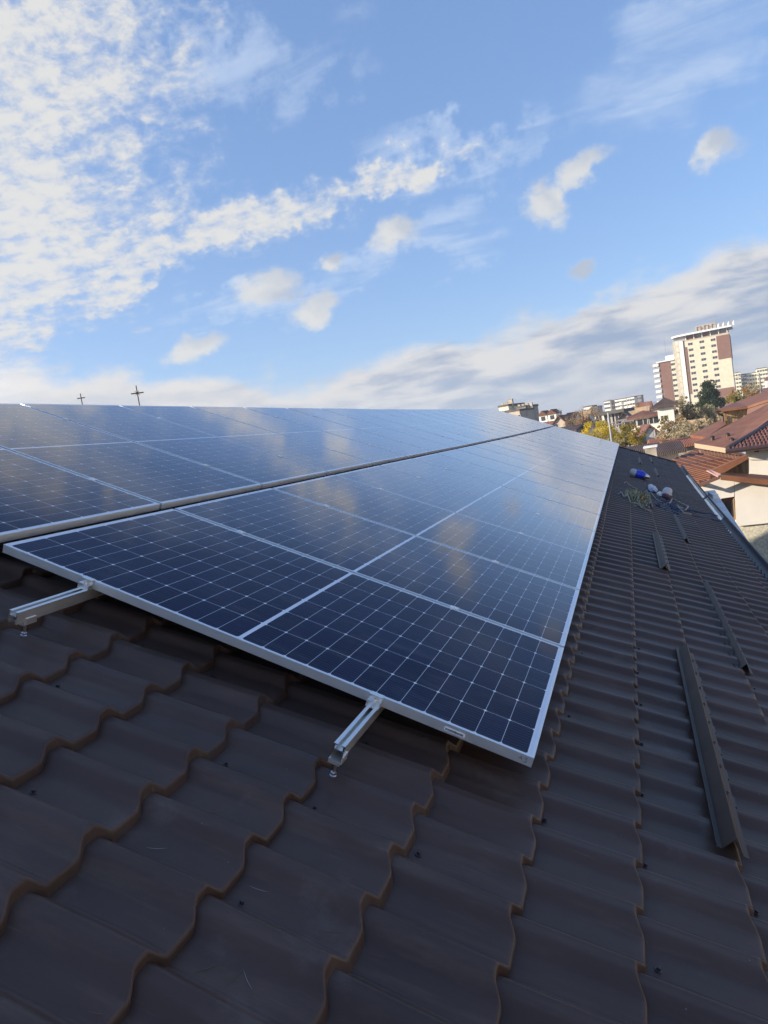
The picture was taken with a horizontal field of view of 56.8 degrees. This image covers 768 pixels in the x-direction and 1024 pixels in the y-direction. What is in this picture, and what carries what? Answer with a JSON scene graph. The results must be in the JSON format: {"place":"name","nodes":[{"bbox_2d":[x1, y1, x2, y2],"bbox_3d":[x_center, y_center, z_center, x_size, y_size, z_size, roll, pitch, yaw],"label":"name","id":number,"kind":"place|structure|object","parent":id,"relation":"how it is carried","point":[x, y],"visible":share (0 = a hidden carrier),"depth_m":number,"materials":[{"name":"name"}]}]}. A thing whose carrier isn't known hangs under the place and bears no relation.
{"place":"outdoors","nodes":[
{"label":"outdoors","id":0,"kind":"place"},
{"bbox_2d":[0,0,767,414],"label":"sky","id":1,"kind":"structure","parent":0,"point":[341,204],"materials":[{"name":"blue"}]},
{"bbox_2d":[498,399,524,411],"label":"apartment block","id":2,"kind":"structure","parent":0,"point":[509,404],"depth_m":189.94,"materials":[{"name":"grey paint"}]},
{"bbox_2d":[538,409,576,424],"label":"house","id":3,"kind":"structure","parent":0,"point":[549,416],"depth_m":118.39,"materials":[{"name":"white paint"}]},
{"bbox_2d":[552,414,574,426],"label":"house","id":4,"kind":"structure","parent":0,"point":[559,420],"depth_m":110.33,"materials":[{"name":"beige paint"}]},
{"bbox_2d":[560,424,589,432],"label":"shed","id":5,"kind":"structure","parent":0,"point":[578,428],"depth_m":60.99,"materials":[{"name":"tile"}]},
{"bbox_2d":[596,407,634,445],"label":"house","id":6,"kind":"structure","parent":0,"point":[614,415],"depth_m":107.56,"materials":[{"name":"grey paint"}]},
{"bbox_2d":[615,398,627,409],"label":"apartment block","id":7,"kind":"structure","parent":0,"point":[621,403],"depth_m":489.28,"materials":[{"name":"grey paint"}]},
{"bbox_2d":[616,411,631,445],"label":"house","id":8,"kind":"structure","parent":0,"point":[625,414],"depth_m":103.65,"materials":[{"name":"tile"}]},
{"bbox_2d":[628,406,650,414],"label":"house","id":9,"kind":"structure","parent":0,"point":[639,409],"depth_m":143.94,"materials":[{"name":"beige paint"}]},
{"bbox_2d":[624,410,659,445],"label":"house","id":10,"kind":"structure","parent":0,"point":[640,418],"depth_m":90.42,"materials":[{"name":"brown tile"}]},
{"bbox_2d":[637,418,649,426],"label":"window","id":11,"kind":"structure","parent":10,"relation":"in","point":[644,420],"depth_m":90.54,"materials":[{"name":"white glass"}]},
{"bbox_2d":[647,416,658,423],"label":"window","id":12,"kind":"structure","parent":10,"relation":"in","point":[653,420],"depth_m":89.99,"materials":[{"name":"grey glass"}]},
{"bbox_2d":[625,442,659,452],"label":"shed","id":13,"kind":"structure","parent":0,"point":[639,448],"depth_m":45.71,"materials":[{"name":"tile"}]},
{"bbox_2d":[636,424,661,444],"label":"house","id":14,"kind":"structure","parent":0,"point":[651,430],"depth_m":63.59,"materials":[{"name":"brown tile"}]},
{"bbox_2d":[643,441,686,459],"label":"shed","id":15,"kind":"structure","parent":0,"point":[670,450],"depth_m":42.94,"materials":[{"name":"tile"}]},
{"bbox_2d":[650,398,679,435],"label":"tower house","id":16,"kind":"structure","parent":0,"point":[664,407],"depth_m":83.05,"materials":[{"name":"paint"}]},
{"bbox_2d":[662,437,700,455],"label":"shed","id":17,"kind":"structure","parent":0,"point":[688,443],"depth_m":48.18,"materials":[{"name":"tile"}]},
{"bbox_2d":[681,418,708,432],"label":"annex","id":18,"kind":"object","parent":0,"point":[692,422],"visible":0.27,"depth_m":69.87,"materials":[{"name":"beige tile"}]},
{"label":"ground","id":19,"kind":"structure","parent":0,"visible":0},
{"bbox_2d":[0,427,767,1023],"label":"tiled roof building","id":20,"kind":"structure","parent":19,"relation":"on","point":[582,869],"depth_m":1.99,"materials":[{"name":"tile"}]},
{"bbox_2d":[63,412,499,419],"bbox_3d":[0.487,-1.857,14.047,0.048,0.270,23.560,18,13,16],"label":"mounting rail","id":21,"kind":"object","parent":20,"relation":"attached to","point":[225,417],"visible":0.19,"depth_m":7.07,"materials":[{"name":"silver metal"}]},
{"bbox_2d":[0,403,261,508],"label":"solar panel","id":22,"kind":"object","parent":21,"relation":"on","point":[164,480],"visible":0.97,"depth_m":4.63,"materials":[{"name":"blue"}]},
{"bbox_2d":[21,404,326,488],"bbox_3d":[-1.678,-0.583,5.829,2.200,0.035,1.134,18,13,16],"label":"solar panel","id":23,"kind":"object","parent":21,"relation":"on","point":[265,469],"visible":0.82,"depth_m":5.73,"materials":[{"name":"blue"}]},
{"bbox_2d":[287,408,451,453],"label":"solar panel","id":24,"kind":"object","parent":21,"relation":"on","point":[433,447],"visible":0.84,"depth_m":10.10,"materials":[{"name":"blue"}]},
{"bbox_2d":[319,408,468,448],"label":"solar panel","id":25,"kind":"object","parent":21,"relation":"on","point":[454,444],"visible":0.84,"depth_m":11.19,"materials":[{"name":"blue"}]},
{"bbox_2d":[465,409,541,430],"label":"solar panel","id":26,"kind":"object","parent":21,"relation":"on","point":[509,420],"visible":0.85,"depth_m":20.94,"materials":[{"name":"blue"}]},
{"bbox_2d":[473,409,545,428],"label":"solar panel","id":27,"kind":"object","parent":21,"relation":"attached to","point":[513,419],"visible":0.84,"depth_m":22.01,"materials":[{"name":"blue"}]},
{"bbox_2d":[8,429,567,636],"bbox_3d":[2.528,-1.202,13.462,0.048,0.228,23.555,18,13,16],"label":"mounting rail","id":28,"kind":"object","parent":20,"relation":"attached to","point":[25,615],"visible":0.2,"depth_m":2.58,"materials":[{"name":"silver metal"}]},
{"bbox_2d":[272,475,588,589],"bbox_3d":[0.393,0.098,5.261,2.200,0.038,1.134,18,13,16],"label":"solar panel","id":29,"kind":"object","parent":28,"relation":"on","point":[530,555],"visible":0.81,"depth_m":5.16,"materials":[{"name":"blue"}]},
{"bbox_2d":[379,459,599,531],"bbox_3d":[1.136,-0.204,7.425,2.200,0.035,1.134,18,13,16],"label":"solar panel","id":30,"kind":"object","parent":28,"relation":"on","point":[513,497],"visible":0.79,"depth_m":7.36,"materials":[{"name":"blue"}]},
{"bbox_2d":[412,453,602,514],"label":"solar panel","id":31,"kind":"object","parent":28,"relation":"on","point":[526,486],"visible":0.78,"depth_m":8.45,"materials":[{"name":"blue"}]},
{"bbox_2d":[437,449,605,501],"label":"solar panel","id":32,"kind":"object","parent":28,"relation":"on","point":[556,483],"visible":0.78,"depth_m":9.54,"materials":[{"name":"blue"}]},
{"bbox_2d":[458,446,607,492],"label":"solar panel","id":33,"kind":"object","parent":28,"relation":"on","point":[554,473],"visible":0.76,"depth_m":10.62,"materials":[{"name":"blue"}]},
{"bbox_2d":[88,422,536,480],"bbox_3d":[1.649,-1.479,13.701,0.048,0.269,23.560,18,13,16],"label":"mounting rail","id":34,"kind":"object","parent":20,"relation":"attached to","point":[93,479],"visible":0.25,"depth_m":5.11,"materials":[{"name":"silver metal"}]},
{"bbox_2d":[0,447,159,542],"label":"solar panel","id":35,"kind":"object","parent":34,"relation":"attached to","point":[37,497],"visible":1,"depth_m":3.58,"materials":[{"name":"blue"}]},
{"bbox_2d":[119,405,372,474],"bbox_3d":[-1.306,-0.734,6.911,2.200,0.037,1.134,18,13,16],"label":"solar panel","id":36,"kind":"object","parent":34,"relation":"attached to","point":[329,461],"visible":0.86,"depth_m":6.83,"materials":[{"name":"blue"}]},
{"bbox_2d":[190,406,405,465],"bbox_3d":[-0.935,-0.885,7.993,2.200,0.035,1.134,18,13,16],"label":"solar panel","id":37,"kind":"object","parent":34,"relation":"attached to","point":[363,451],"visible":0.88,"depth_m":7.92,"materials":[{"name":"blue"}]},
{"bbox_2d":[244,407,431,458],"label":"solar panel","id":38,"kind":"object","parent":34,"relation":"attached to","point":[381,442],"visible":0.81,"depth_m":9.01,"materials":[{"name":"blue"}]},
{"bbox_2d":[349,409,482,445],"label":"solar panel","id":39,"kind":"object","parent":34,"relation":"attached to","point":[433,430],"visible":0.82,"depth_m":12.27,"materials":[{"name":"blue"}]},
{"bbox_2d":[371,409,493,442],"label":"solar panel","id":40,"kind":"object","parent":34,"relation":"attached to","point":[439,426],"visible":0.87,"depth_m":13.37,"materials":[{"name":"blue"}]},
{"bbox_2d":[390,409,503,439],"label":"solar panel","id":41,"kind":"object","parent":34,"relation":"attached to","point":[452,424],"visible":0.79,"depth_m":14.46,"materials":[{"name":"blue"}]},
{"bbox_2d":[407,409,511,437],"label":"solar panel","id":42,"kind":"object","parent":34,"relation":"attached to","point":[474,426],"visible":0.84,"depth_m":15.53,"materials":[{"name":"blue"}]},
{"bbox_2d":[421,409,519,435],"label":"solar panel","id":43,"kind":"object","parent":34,"relation":"attached to","point":[512,433],"visible":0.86,"depth_m":16.62,"materials":[{"name":"blue"}]},
{"bbox_2d":[434,409,525,434],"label":"solar panel","id":44,"kind":"object","parent":34,"relation":"attached to","point":[483,421],"visible":0.82,"depth_m":17.70,"materials":[{"name":"blue"}]},
{"bbox_2d":[445,409,531,432],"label":"solar panel","id":45,"kind":"object","parent":34,"relation":"attached to","point":[493,421],"visible":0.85,"depth_m":18.78,"materials":[{"name":"blue"}]},
{"bbox_2d":[455,409,536,431],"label":"solar panel","id":46,"kind":"object","parent":34,"relation":"attached to","point":[499,420],"visible":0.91,"depth_m":19.86,"materials":[{"name":"blue"}]},
{"bbox_2d":[481,409,549,427],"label":"solar panel","id":47,"kind":"object","parent":34,"relation":"attached to","point":[543,425],"visible":0.79,"depth_m":23.11,"materials":[{"name":"blue"}]},
{"bbox_2d":[488,409,553,426],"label":"solar panel","id":48,"kind":"object","parent":34,"relation":"attached to","point":[521,417],"visible":0.77,"depth_m":24.19,"materials":[{"name":"blue"}]},
{"bbox_2d":[328,440,601,776],"bbox_3d":[3.648,-0.839,13.142,0.048,0.232,23.530,18,13,16],"label":"mounting rail","id":49,"kind":"object","parent":20,"relation":"attached to","point":[353,733],"visible":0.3,"depth_m":2.25,"materials":[{"name":"silver metal"}]},
{"bbox_2d":[3,509,563,766],"bbox_3d":[-0.350,0.400,3.096,2.200,0.036,1.136,18,13,16],"label":"solar panel","id":50,"kind":"object","parent":49,"relation":"attached to","point":[480,682],"visible":1,"depth_m":2.90,"materials":[{"name":"blue glass"}]},
{"bbox_2d":[175,488,579,647],"bbox_3d":[0.022,0.249,4.179,2.200,0.036,1.134,18,13,16],"label":"solar panel","id":51,"kind":"object","parent":49,"relation":"attached to","point":[540,608],"visible":0.78,"depth_m":4.05,"materials":[{"name":"blue"}]},
{"bbox_2d":[336,465,594,554],"bbox_3d":[0.764,-0.053,6.343,2.200,0.035,1.134,18,13,16],"label":"solar panel","id":52,"kind":"object","parent":49,"relation":"attached to","point":[541,527],"visible":0.81,"depth_m":6.26,"materials":[{"name":"blue"}]},
{"bbox_2d":[473,443,609,483],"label":"solar panel","id":53,"kind":"object","parent":49,"relation":"attached to","point":[548,464],"visible":0.81,"depth_m":11.72,"materials":[{"name":"blue"}]},
{"bbox_2d":[486,440,610,477],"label":"solar panel","id":54,"kind":"object","parent":49,"relation":"attached to","point":[553,459],"visible":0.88,"depth_m":12.81,"materials":[{"name":"blue"}]},
{"bbox_2d":[498,438,612,471],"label":"solar panel","id":55,"kind":"object","parent":49,"relation":"attached to","point":[561,456],"visible":0.8,"depth_m":13.88,"materials":[{"name":"blue"}]},
{"bbox_2d":[508,436,613,467],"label":"solar panel","id":56,"kind":"object","parent":49,"relation":"attached to","point":[568,453],"visible":0.85,"depth_m":14.97,"materials":[{"name":"blue"}]},
{"bbox_2d":[516,435,614,463],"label":"solar panel","id":57,"kind":"object","parent":49,"relation":"attached to","point":[566,448],"visible":0.77,"depth_m":16.04,"materials":[{"name":"blue"}]},
{"bbox_2d":[523,433,615,459],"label":"solar panel","id":58,"kind":"object","parent":49,"relation":"attached to","point":[572,446],"visible":0.83,"depth_m":17.14,"materials":[{"name":"blue"}]},
{"bbox_2d":[530,432,615,456],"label":"solar panel","id":59,"kind":"object","parent":49,"relation":"attached to","point":[575,444],"visible":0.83,"depth_m":18.22,"materials":[{"name":"blue"}]},
{"bbox_2d":[535,430,616,453],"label":"solar panel","id":60,"kind":"object","parent":49,"relation":"attached to","point":[577,442],"visible":0.8,"depth_m":19.30,"materials":[{"name":"blue"}]},
{"bbox_2d":[540,429,617,450],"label":"solar panel","id":61,"kind":"object","parent":49,"relation":"attached to","point":[580,440],"visible":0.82,"depth_m":20.40,"materials":[{"name":"blue"}]},
{"bbox_2d":[545,428,617,448],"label":"solar panel","id":62,"kind":"object","parent":49,"relation":"attached to","point":[581,438],"visible":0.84,"depth_m":21.47,"materials":[{"name":"blue"}]},
{"bbox_2d":[549,427,618,446],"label":"solar panel","id":63,"kind":"object","parent":49,"relation":"attached to","point":[593,439],"visible":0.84,"depth_m":22.54,"materials":[{"name":"blue"}]},
{"bbox_2d":[553,426,618,444],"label":"solar panel","id":64,"kind":"object","parent":49,"relation":"attached to","point":[586,435],"visible":0.77,"depth_m":23.64,"materials":[{"name":"blue"}]},
{"bbox_2d":[618,492,650,511],"bbox_3d":[3.743,-0.157,10.775,0.156,0.204,1.506,-8,5,5],"label":"thin rope","id":65,"kind":"object","parent":20,"relation":"on","point":[624,496],"visible":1,"depth_m":10.54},
{"bbox_2d":[624,489,650,507],"bbox_3d":[4.087,-0.245,11.434,0.401,0.259,2.224,-7,5,20],"label":"safety rope","id":66,"kind":"object","parent":20,"relation":"on","point":[634,493],"visible":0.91,"depth_m":11.25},
{"bbox_2d":[629,469,649,478],"bbox_3d":[5.424,-0.805,15.058,0.410,0.262,0.176,-8,5,13],"label":"water container","id":67,"kind":"object","parent":20,"relation":"on","point":[637,473],"visible":0.97,"depth_m":15.00,"materials":[{"name":"blue plastic"}]},
{"bbox_2d":[652,530,670,571],"bbox_3d":[2.832,0.365,7.250,0.111,0.057,1.980,18,13,16],"label":"snow guard","id":68,"kind":"object","parent":20,"relation":"on","point":[662,557],"visible":1,"depth_m":7.08,"materials":[{"name":"brown paint"}]},
{"bbox_2d":[650,492,691,514],"bbox_3d":[4.785,-0.162,11.788,0.484,0.268,1.708,-8,5,14],"label":"white rope","id":69,"kind":"object","parent":20,"relation":"on","point":[678,506],"visible":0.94,"depth_m":11.72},
{"bbox_2d":[652,496,691,515],"bbox_3d":[4.702,-0.097,11.582,0.586,0.274,2.053,-7,5,20],"label":"blue safety rope","id":70,"kind":"object","parent":20,"relation":"on","point":[671,506],"visible":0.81,"depth_m":11.38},
{"bbox_2d":[673,513,689,542],"bbox_3d":[3.910,0.186,9.372,0.111,0.057,2.200,18,13,16],"label":"snow guard","id":71,"kind":"object","parent":20,"relation":"on","point":[682,531],"visible":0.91,"depth_m":9.19,"materials":[{"name":"brown paint"}]},
{"bbox_2d":[676,643,748,858],"bbox_3d":[1.445,0.928,3.208,0.111,0.057,2.040,18,13,16],"label":"snow guard","id":72,"kind":"object","parent":20,"relation":"on","point":[722,808],"visible":1,"depth_m":2.80,"materials":[{"name":"brown paint"}]},
{"bbox_2d":[680,465,767,578],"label":"roof gutter","id":73,"kind":"object","parent":20,"relation":"attached to","point":[754,553],"visible":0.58,"depth_m":10.88,"materials":[{"name":"metal"}]},
{"bbox_2d":[700,580,753,674],"bbox_3d":[2.474,0.769,5.190,0.111,0.056,2.220,18,13,16],"label":"snow guard","id":74,"kind":"object","parent":20,"relation":"on","point":[734,644],"visible":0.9,"depth_m":4.86,"materials":[{"name":"brown paint"}]},
{"bbox_2d":[506,407,534,419],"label":"apartment block","id":75,"kind":"structure","parent":19,"relation":"on","point":[522,412],"depth_m":184.28,"materials":[{"name":"grey paint"}]},
{"bbox_2d":[515,402,539,421],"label":"apartment block","id":76,"kind":"structure","parent":19,"relation":"on","point":[535,410],"depth_m":189.98,"materials":[{"name":"concrete"}]},
{"bbox_2d":[567,408,600,430],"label":"bare tree","id":77,"kind":"object","parent":19,"relation":"on","point":[582,416],"visible":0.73,"depth_m":76.63,"materials":[{"name":"orange plant"}]},
{"bbox_2d":[580,419,617,439],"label":"autumn tree","id":78,"kind":"object","parent":19,"relation":"on","point":[605,430],"visible":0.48,"depth_m":51.19,"materials":[{"name":"yellow plant"}]},
{"bbox_2d":[592,414,606,439],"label":"house","id":79,"kind":"structure","parent":19,"relation":"on","point":[601,417],"depth_m":113.91,"materials":[{"name":"tile"}]},
{"bbox_2d":[604,400,613,410],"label":"apartment block","id":80,"kind":"structure","parent":19,"relation":"on","point":[607,405],"depth_m":493.05,"materials":[{"name":"grey paint"}]},
{"bbox_2d":[607,424,647,446],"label":"autumn tree","id":81,"kind":"object","parent":19,"relation":"on","point":[630,440],"visible":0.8,"depth_m":48.76,"materials":[{"name":"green plant"}]},
{"bbox_2d":[626,396,637,407],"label":"apartment block","id":82,"kind":"structure","parent":19,"relation":"on","point":[632,401],"depth_m":483.21,"materials":[{"name":"grey paint"}]},
{"bbox_2d":[643,444,657,455],"bbox_3d":[14.728,-0.225,38.158,0.696,6.743,0.920,-7,5,24],"label":"chimney stack","id":83,"kind":"object","parent":19,"relation":"on","point":[651,449],"visible":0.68,"depth_m":37.52,"materials":[{"name":"paint"}]},
{"bbox_2d":[647,435,678,443],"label":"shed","id":84,"kind":"structure","parent":19,"relation":"on","point":[653,440],"depth_m":56.83,"materials":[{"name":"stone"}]},
{"bbox_2d":[657,416,671,432],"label":"tree","id":85,"kind":"object","parent":19,"relation":"on","point":[661,423],"visible":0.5,"depth_m":79.61,"materials":[{"name":"brown plant"}]},
{"bbox_2d":[655,424,689,438],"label":"tree","id":86,"kind":"object","parent":19,"relation":"on","point":[663,435],"visible":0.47,"depth_m":56.84,"materials":[{"name":"beige plant"}]},
{"bbox_2d":[579,377,767,411],"bbox_3d":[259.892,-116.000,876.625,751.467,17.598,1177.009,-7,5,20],"label":"town","id":87,"kind":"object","parent":19,"relation":"on","point":[766,384],"depth_m":462.50,"materials":[{"name":"brown tile"}]},
{"bbox_2d":[660,428,689,442],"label":"tree","id":88,"kind":"object","parent":19,"relation":"on","point":[679,436],"visible":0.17,"depth_m":53.56,"materials":[{"name":"beige plant"}]},
{"bbox_2d":[659,414,693,435],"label":"tree","id":89,"kind":"object","parent":19,"relation":"on","point":[669,424],"visible":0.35,"depth_m":68.42,"materials":[{"name":"orange plant"}]},
{"bbox_2d":[674,395,693,418],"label":"tree","id":90,"kind":"object","parent":19,"relation":"on","point":[682,402],"visible":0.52,"depth_m":97.87,"materials":[{"name":"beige plant"}]},
{"bbox_2d":[671,417,708,435],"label":"tree","id":91,"kind":"object","parent":19,"relation":"on","point":[687,426],"visible":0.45,"depth_m":61.90,"materials":[{"name":"beige plant"}]},
{"bbox_2d":[674,404,712,420],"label":"tree","id":92,"kind":"object","parent":19,"relation":"on","point":[687,412],"visible":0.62,"depth_m":85.89,"materials":[{"name":"green plant"}]},
{"bbox_2d":[653,313,734,417],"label":"hotel tower","id":93,"kind":"structure","parent":19,"relation":"on","point":[702,353],"depth_m":362.55,"materials":[{"name":"grey paint"}]},
{"bbox_2d":[689,403,716,419],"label":"tree","id":94,"kind":"object","parent":19,"relation":"on","point":[705,405],"visible":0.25,"depth_m":89.16,"materials":[{"name":"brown plant"}]},
{"bbox_2d":[693,404,722,424],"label":"tree","id":95,"kind":"object","parent":19,"relation":"on","point":[710,418],"visible":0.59,"depth_m":83.45,"materials":[{"name":"brown plant"}]},
{"bbox_2d":[694,379,725,416],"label":"conifer tree","id":96,"kind":"object","parent":19,"relation":"on","point":[709,393],"visible":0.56,"depth_m":194.48,"materials":[{"name":"green plant"}]},
{"bbox_2d":[672,390,767,561],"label":"neighbour house","id":97,"kind":"structure","parent":19,"relation":"on","point":[726,460],"depth_m":31.30,"materials":[{"name":"red tile"}]},
{"bbox_2d":[721,497,735,519],"bbox_3d":[14.341,0.299,29.589,0.679,1.799,0.260,-7,5,20],"label":"window","id":98,"kind":"structure","parent":97,"relation":"in","point":[728,502],"depth_m":29.56,"materials":[{"name":"brown glass"}]},
{"bbox_2d":[705,490,746,538],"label":"boundary wall","id":99,"kind":"structure","parent":19,"relation":"on","point":[719,503],"depth_m":14.44,"materials":[{"name":"white paint"}]},
{"bbox_2d":[708,491,718,498],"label":"concrete block","id":100,"kind":"structure","parent":99,"relation":"on","point":[712,494],"depth_m":16.34,"materials":[{"name":"white concrete"}]},
{"bbox_2d":[725,389,744,403],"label":"tree","id":101,"kind":"object","parent":19,"relation":"on","point":[735,398],"visible":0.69,"depth_m":100.18,"materials":[{"name":"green plant"}]},
{"bbox_2d":[734,372,742,395],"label":"apartment block","id":102,"kind":"structure","parent":19,"relation":"on","point":[738,383],"depth_m":536.22,"materials":[{"name":"grey paint"}]},
{"bbox_2d":[729,386,757,415],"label":"tree","id":103,"kind":"object","parent":19,"relation":"on","point":[746,393],"visible":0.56,"depth_m":108.63,"materials":[{"name":"orange plant"}]},
{"bbox_2d":[741,373,747,391],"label":"apartment block","id":104,"kind":"structure","parent":19,"relation":"on","point":[744,380],"depth_m":540.07,"materials":[{"name":"grey paint"}]},
{"bbox_2d":[746,372,757,389],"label":"apartment block","id":105,"kind":"structure","parent":19,"relation":"on","point":[752,378],"depth_m":538.20,"materials":[{"name":"grey paint"}]},
{"bbox_2d":[744,381,762,396],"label":"tree","id":106,"kind":"object","parent":19,"relation":"on","point":[757,387],"visible":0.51,"depth_m":116.74,"materials":[{"name":"brown plant"}]},
{"bbox_2d":[755,367,767,387],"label":"apartment block","id":107,"kind":"structure","parent":19,"relation":"on","point":[763,371],"depth_m":532.42,"materials":[{"name":"grey paint"}]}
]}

